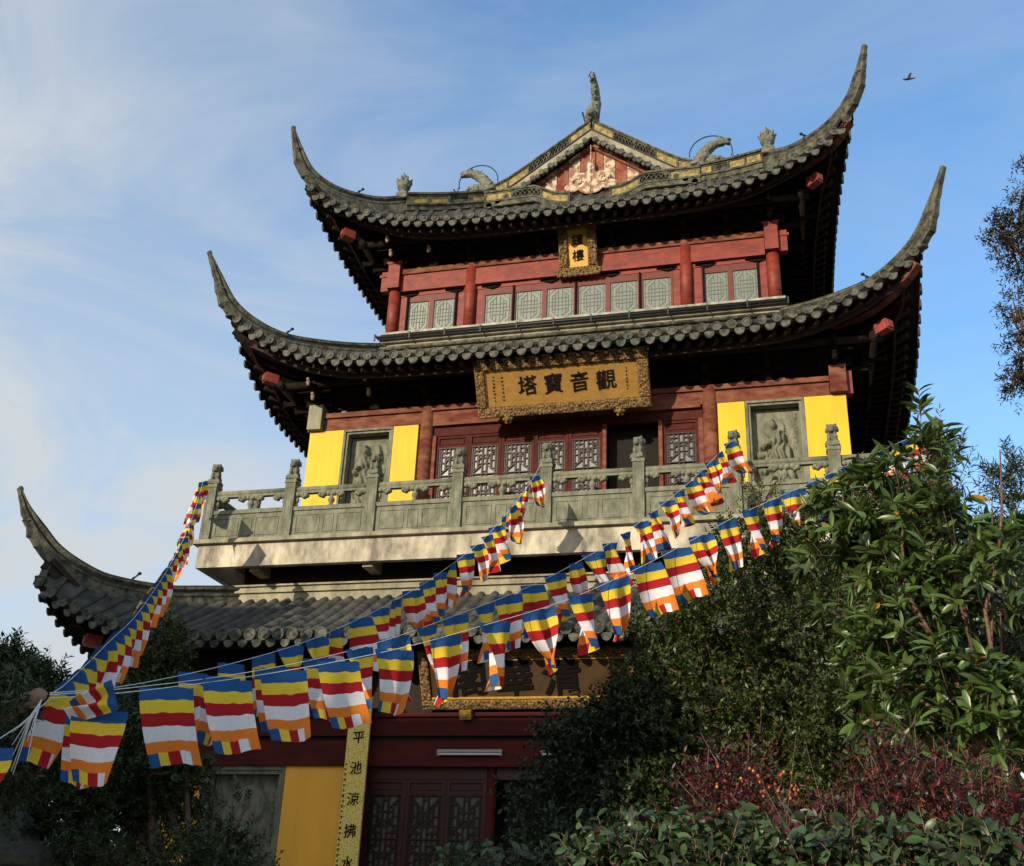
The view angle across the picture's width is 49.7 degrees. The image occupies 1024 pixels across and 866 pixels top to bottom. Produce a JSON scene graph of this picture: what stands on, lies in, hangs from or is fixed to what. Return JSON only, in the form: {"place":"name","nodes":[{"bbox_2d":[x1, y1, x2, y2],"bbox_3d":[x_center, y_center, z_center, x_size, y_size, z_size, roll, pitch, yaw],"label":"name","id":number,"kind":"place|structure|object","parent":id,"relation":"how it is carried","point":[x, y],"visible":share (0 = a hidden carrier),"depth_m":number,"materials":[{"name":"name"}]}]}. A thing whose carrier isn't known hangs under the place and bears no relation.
{"place":"outdoors","nodes":[
{"label":"outdoors","id":0,"kind":"place"},
{"bbox_2d":[0,0,1023,851],"label":"sky","id":1,"kind":"structure","parent":0,"point":[140,139],"materials":[{"name":"blue"}]},
{"bbox_2d":[17,44,1023,865],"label":"temple tower","id":2,"kind":"structure","parent":0,"point":[737,316],"depth_m":19.78,"materials":[{"name":"tile"}]},
{"bbox_2d":[335,697,372,865],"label":"couplet board","id":3,"kind":"object","parent":2,"relation":"hanging from","point":[352,803],"visible":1,"depth_m":16.36,"materials":[{"name":"yellow wood"}]},
{"bbox_2d":[360,779,406,865],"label":"door leaf","id":4,"kind":"structure","parent":2,"relation":"in","point":[382,840],"depth_m":16.48,"materials":[{"name":"black"}]},
{"bbox_2d":[404,294,431,330],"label":"window","id":5,"kind":"structure","parent":2,"relation":"in","point":[419,310],"depth_m":23.32,"materials":[{"name":"grey"}]},
{"bbox_2d":[401,779,446,865],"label":"door leaf","id":6,"kind":"structure","parent":2,"relation":"in","point":[425,804],"depth_m":16.35,"materials":[{"name":"black"}]},
{"bbox_2d":[430,292,457,327],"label":"window","id":7,"kind":"structure","parent":2,"relation":"in","point":[443,304],"depth_m":23.20,"materials":[{"name":"grey"}]},
{"bbox_2d":[433,435,468,498],"bbox_3d":[-1.145,1.120,20.333,0.627,2.320,0.062,-4,-25,14],"label":"door leaf","id":8,"kind":"structure","parent":2,"relation":"in","point":[446,446],"depth_m":20.65,"materials":[{"name":"red"}]},
{"bbox_2d":[442,779,486,861],"bbox_3d":[-0.726,6.796,15.712,0.624,3.600,0.062,-4,-25,14],"label":"door leaf","id":9,"kind":"structure","parent":2,"relation":"in","point":[465,799],"depth_m":16.26,"materials":[{"name":"black"}]},
{"bbox_2d":[437,749,502,755],"bbox_3d":[-0.630,4.750,16.438,1.000,0.090,0.060,-4,-25,14],"label":"tube lamp","id":10,"kind":"object","parent":2,"relation":"attached to","point":[469,752],"visible":1,"depth_m":16.42,"materials":[{"name":"grey"}]},
{"bbox_2d":[466,433,501,496],"bbox_3d":[-0.531,1.078,20.184,0.627,2.320,0.062,-4,-25,14],"label":"door leaf","id":11,"kind":"structure","parent":2,"relation":"in","point":[484,451],"depth_m":20.45,"materials":[{"name":"red"}]},
{"bbox_2d":[482,286,512,323],"bbox_3d":[-0.288,-2.610,22.893,0.657,0.910,0.050,-4,-25,14],"label":"window","id":12,"kind":"structure","parent":2,"relation":"in","point":[497,302],"depth_m":22.92,"materials":[{"name":"grey"}]},
{"bbox_2d":[499,430,534,494],"bbox_3d":[0.082,1.036,20.035,0.627,2.320,0.062,-4,-25,14],"label":"door leaf","id":13,"kind":"structure","parent":2,"relation":"in","point":[517,448],"depth_m":20.30,"materials":[{"name":"red wood"}]},
{"bbox_2d":[417,645,638,719],"bbox_3d":[0.236,3.707,16.390,3.360,1.058,0.168,-4,5,14],"label":"signboard","id":14,"kind":"object","parent":2,"relation":"attached to","point":[530,682],"visible":0.59,"depth_m":16.40,"materials":[{"name":"black paint"}]},
{"bbox_2d":[513,283,544,320],"bbox_3d":[0.348,-2.653,22.739,0.657,0.910,0.050,-4,-25,14],"label":"window","id":15,"kind":"structure","parent":2,"relation":"in","point":[528,299],"depth_m":22.75,"materials":[{"name":"grey"}]},
{"bbox_2d":[534,428,568,491],"bbox_3d":[0.696,0.994,19.886,0.627,2.320,0.062,-4,-25,14],"label":"door leaf","id":16,"kind":"structure","parent":2,"relation":"in","point":[559,438],"depth_m":20.18,"materials":[{"name":"red wood"}]},
{"bbox_2d":[544,280,574,317],"bbox_3d":[0.985,-2.697,22.584,0.657,0.910,0.050,-4,-25,14],"label":"window","id":17,"kind":"structure","parent":2,"relation":"in","point":[559,297],"depth_m":22.61,"materials":[{"name":"grey"}]},
{"bbox_2d":[474,346,651,423],"bbox_3d":[0.876,-0.824,19.749,3.200,1.192,0.208,-4,6,14],"label":"signboard","id":18,"kind":"object","parent":2,"relation":"attached to","point":[507,390],"visible":1,"depth_m":19.76,"materials":[{"name":"gold wood"}]},
{"bbox_2d":[554,225,601,277],"bbox_3d":[1.337,-3.804,22.613,1.127,1.256,0.150,-4,-7,14],"label":"signboard","id":19,"kind":"object","parent":2,"relation":"attached to","point":[577,248],"visible":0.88,"depth_m":22.61,"materials":[{"name":"gold wood"}]},
{"bbox_2d":[568,426,602,490],"bbox_3d":[1.310,0.952,19.737,0.627,2.320,0.062,-4,-25,14],"label":"door leaf","id":20,"kind":"structure","parent":2,"relation":"in","point":[585,452],"depth_m":20.00,"materials":[{"name":"red wood"}]},
{"bbox_2d":[576,276,607,314],"bbox_3d":[1.622,-2.741,22.429,0.657,0.910,0.050,-4,-25,14],"label":"window","id":21,"kind":"structure","parent":2,"relation":"in","point":[592,293],"depth_m":22.44,"materials":[{"name":"grey"}]},
{"bbox_2d":[608,273,638,311],"bbox_3d":[2.258,-2.784,22.274,0.657,0.910,0.050,-4,-25,14],"label":"window","id":22,"kind":"structure","parent":2,"relation":"in","point":[623,290],"depth_m":22.30,"materials":[{"name":"grey"}]},
{"bbox_2d":[641,270,673,308],"bbox_3d":[2.895,-2.828,22.120,0.657,0.910,0.050,-4,-25,14],"label":"window","id":23,"kind":"structure","parent":2,"relation":"in","point":[656,287],"depth_m":22.13,"materials":[{"name":"grey"}]},
{"bbox_2d":[662,419,699,485],"bbox_3d":[2.972,0.838,19.333,0.640,2.320,0.062,-4,-25,14],"label":"door leaf","id":24,"kind":"structure","parent":2,"relation":"in","point":[680,437],"depth_m":19.61,"materials":[{"name":"red"}]},
{"bbox_2d":[700,264,730,302],"bbox_3d":[4.023,-2.905,21.845,0.570,0.910,0.050,-4,-25,14],"label":"window","id":25,"kind":"structure","parent":2,"relation":"in","point":[716,278],"depth_m":21.86,"materials":[{"name":"grey"}]},
{"bbox_2d":[729,261,760,299],"bbox_3d":[4.575,-2.943,21.711,0.570,0.910,0.050,-4,-25,14],"label":"window","id":26,"kind":"structure","parent":2,"relation":"in","point":[743,276],"depth_m":21.73,"materials":[{"name":"grey"}]},
{"bbox_2d":[903,72,914,79],"bbox_3d":[12.915,-11.587,35.992,0.353,0.266,0.264,13,-26,-21],"label":"bird","id":27,"kind":"object","parent":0,"point":[909,77],"visible":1,"depth_m":35.96},
{"label":"pavement","id":28,"kind":"structure","parent":0,"visible":0},
{"bbox_2d":[2,688,47,720],"bbox_3d":[-4.699,2.961,6.357,4.409,2.813,0.120,-7,-26,20],"label":"wooden pole","id":29,"kind":"object","parent":28,"relation":"on","point":[37,695],"visible":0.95,"depth_m":6.15,"materials":[{"name":"brown wood"}]},
{"bbox_2d":[0,700,48,782],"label":"flag string","id":30,"kind":"object","parent":29,"relation":"hanging from","point":[6,755],"visible":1,"depth_m":5.61,"materials":[{"name":"grey"}]},
{"bbox_2d":[11,680,127,788],"bbox_3d":[-2.414,1.700,6.207,0.590,0.557,0.430,-4,-25,14],"label":"flag bunch","id":31,"kind":"object","parent":29,"relation":"hanging from","point":[95,724],"visible":1,"depth_m":6.10,"materials":[{"name":"multicoloured fabric"}]},
{"bbox_2d":[18,476,207,768],"bbox_3d":[-4.127,1.242,12.949,0.346,6.554,12.605,8,-25,-12],"label":"flag string","id":32,"kind":"object","parent":29,"relation":"hanging from","point":[115,656],"visible":0.94,"depth_m":9.30,"materials":[{"name":"multicoloured fabric"}]},
{"bbox_2d":[50,460,544,734],"bbox_3d":[-1.027,0.980,12.213,0.517,6.107,10.982,-4,-25,14],"label":"flag string","id":33,"kind":"object","parent":29,"relation":"hanging from","point":[437,595],"visible":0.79,"depth_m":11.80,"materials":[{"name":"multicoloured fabric"}]},
{"bbox_2d":[50,441,751,745],"bbox_3d":[0.562,0.874,11.980,0.340,6.326,11.765,-12,-28,29],"label":"flag string","id":34,"kind":"object","parent":29,"relation":"hanging from","point":[704,495],"visible":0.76,"depth_m":11.28,"materials":[{"name":"multicoloured fabric"}]},
{"bbox_2d":[49,434,932,768],"bbox_3d":[1.955,0.811,11.468,0.400,6.529,12.696,-20,-33,40],"label":"flag string","id":35,"kind":"object","parent":29,"relation":"attached to","point":[167,722],"visible":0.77,"depth_m":8.00,"materials":[{"name":"multicoloured fabric"}]},
{"bbox_2d":[0,778,64,865],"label":"shrub","id":36,"kind":"object","parent":28,"relation":"on","point":[30,850],"visible":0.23,"depth_m":9.54,"materials":[{"name":"green plant"}]},
{"bbox_2d":[0,626,107,827],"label":"podocarpus tree","id":37,"kind":"object","parent":28,"relation":"on","point":[20,675],"visible":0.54,"depth_m":8.48,"materials":[{"name":"green plant"}]},
{"bbox_2d":[0,679,284,865],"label":"podocarpus tree","id":38,"kind":"object","parent":28,"relation":"on","point":[86,833],"visible":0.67,"depth_m":9.93,"materials":[{"name":"green plant"}]},
{"bbox_2d":[112,603,202,863],"bbox_3d":[-5.256,5.033,14.414,2.014,5.786,1.997,-4,-25,14],"label":"evergreen tree","id":39,"kind":"object","parent":28,"relation":"on","point":[167,659],"visible":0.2,"depth_m":15.11,"materials":[{"name":"green plant"}]},
{"bbox_2d":[416,834,561,865],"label":"broadleaf shrub","id":40,"kind":"object","parent":28,"relation":"on","point":[523,855],"visible":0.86,"depth_m":6.65,"materials":[{"name":"green plant"}]},
{"bbox_2d":[487,664,722,864],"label":"shade tree","id":41,"kind":"object","parent":28,"relation":"on","point":[585,733],"visible":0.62,"depth_m":11.56,"materials":[{"name":"green plant"}]},
{"bbox_2d":[547,801,705,865],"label":"broadleaf shrub","id":42,"kind":"object","parent":28,"relation":"on","point":[602,845],"visible":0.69,"depth_m":5.33,"materials":[{"name":"green plant"}]},
{"bbox_2d":[659,724,809,827],"bbox_3d":[1.218,2.811,5.862,0.832,2.539,0.830,-4,-25,14],"label":"nandina shrub","id":43,"kind":"object","parent":28,"relation":"on","point":[717,793],"visible":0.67,"depth_m":6.18,"materials":[{"name":"red plant"}]},
{"bbox_2d":[629,800,842,865],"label":"broadleaf shrub","id":44,"kind":"object","parent":28,"relation":"on","point":[741,839],"visible":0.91,"depth_m":5.07,"materials":[{"name":"green plant"}]},
{"bbox_2d":[786,738,795,824],"bbox_3d":[1.376,2.582,5.241,0.090,2.252,0.007,-4,-25,14],"label":"dry stalk","id":45,"kind":"object","parent":28,"relation":"on","point":[790,785],"visible":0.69,"depth_m":5.60,"materials":[{"name":"brown plant"}]},
{"bbox_2d":[806,746,826,823],"bbox_3d":[1.502,2.596,5.200,0.082,2.202,0.007,-4,-25,14],"label":"dry stalk","id":46,"kind":"object","parent":28,"relation":"on","point":[817,787],"visible":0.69,"depth_m":5.57,"materials":[{"name":"brown plant"}]},
{"bbox_2d":[755,772,902,840],"bbox_3d":[1.581,2.761,5.318,0.813,2.206,0.768,-4,-25,14],"label":"nandina shrub","id":47,"kind":"object","parent":28,"relation":"on","point":[826,803],"visible":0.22,"depth_m":5.65,"materials":[{"name":"red plant"}]},
{"bbox_2d":[747,801,956,865],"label":"broadleaf shrub","id":48,"kind":"object","parent":28,"relation":"on","point":[835,845],"visible":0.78,"depth_m":4.79,"materials":[{"name":"green plant"}]},
{"bbox_2d":[818,706,996,837],"bbox_3d":[2.125,2.728,5.666,0.874,2.596,0.915,7,-25,-10],"label":"nandina shrub","id":49,"kind":"object","parent":28,"relation":"on","point":[891,789],"visible":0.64,"depth_m":5.97,"materials":[{"name":"red plant"}]},
{"bbox_2d":[852,795,1023,865],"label":"broadleaf shrub","id":50,"kind":"object","parent":28,"relation":"on","point":[978,841],"visible":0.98,"depth_m":4.50,"materials":[{"name":"green plant"}]},
{"bbox_2d":[885,742,1023,839],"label":"nandina shrub","id":51,"kind":"object","parent":28,"relation":"on","point":[993,808],"visible":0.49,"depth_m":5.68,"materials":[{"name":"red plant"}]},
{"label":"planting bed","id":52,"kind":"structure","parent":28,"relation":"on","visible":0},
{"bbox_2d":[732,466,784,706],"bbox_3d":[2.893,3.668,12.157,0.809,7.022,0.736,-14,-29,31],"label":"young sapling","id":53,"kind":"object","parent":52,"relation":"on","point":[769,494],"visible":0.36,"depth_m":13.36,"materials":[{"name":"green plant"}]},
{"bbox_2d":[583,500,1023,837],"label":"evergreen tree","id":54,"kind":"object","parent":52,"relation":"on","point":[809,699],"visible":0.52,"depth_m":11.69,"materials":[{"name":"green plant"}]},
{"bbox_2d":[786,415,1023,840],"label":"magnolia tree","id":55,"kind":"object","parent":52,"relation":"on","point":[879,544],"visible":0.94,"depth_m":8.01,"materials":[{"name":"green plant"}]},
{"bbox_2d":[899,382,963,478],"bbox_3d":[3.286,-0.024,8.610,0.499,0.782,0.501,13,-27,-22],"label":"tip shoot","id":56,"kind":"object","parent":55,"relation":"on","point":[923,402],"visible":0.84,"depth_m":8.63,"materials":[{"name":"green plant"}]},
{"bbox_2d":[821,405,1023,786],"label":"podocarpus tree","id":57,"kind":"object","parent":52,"relation":"on","point":[1009,644],"visible":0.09,"depth_m":10.31,"materials":[{"name":"green plant"}]},
{"bbox_2d":[975,151,1023,414],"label":"cedar tree","id":58,"kind":"object","parent":52,"relation":"on","point":[1008,240],"visible":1,"depth_m":9.90,"materials":[{"name":"green plant"}]}
]}

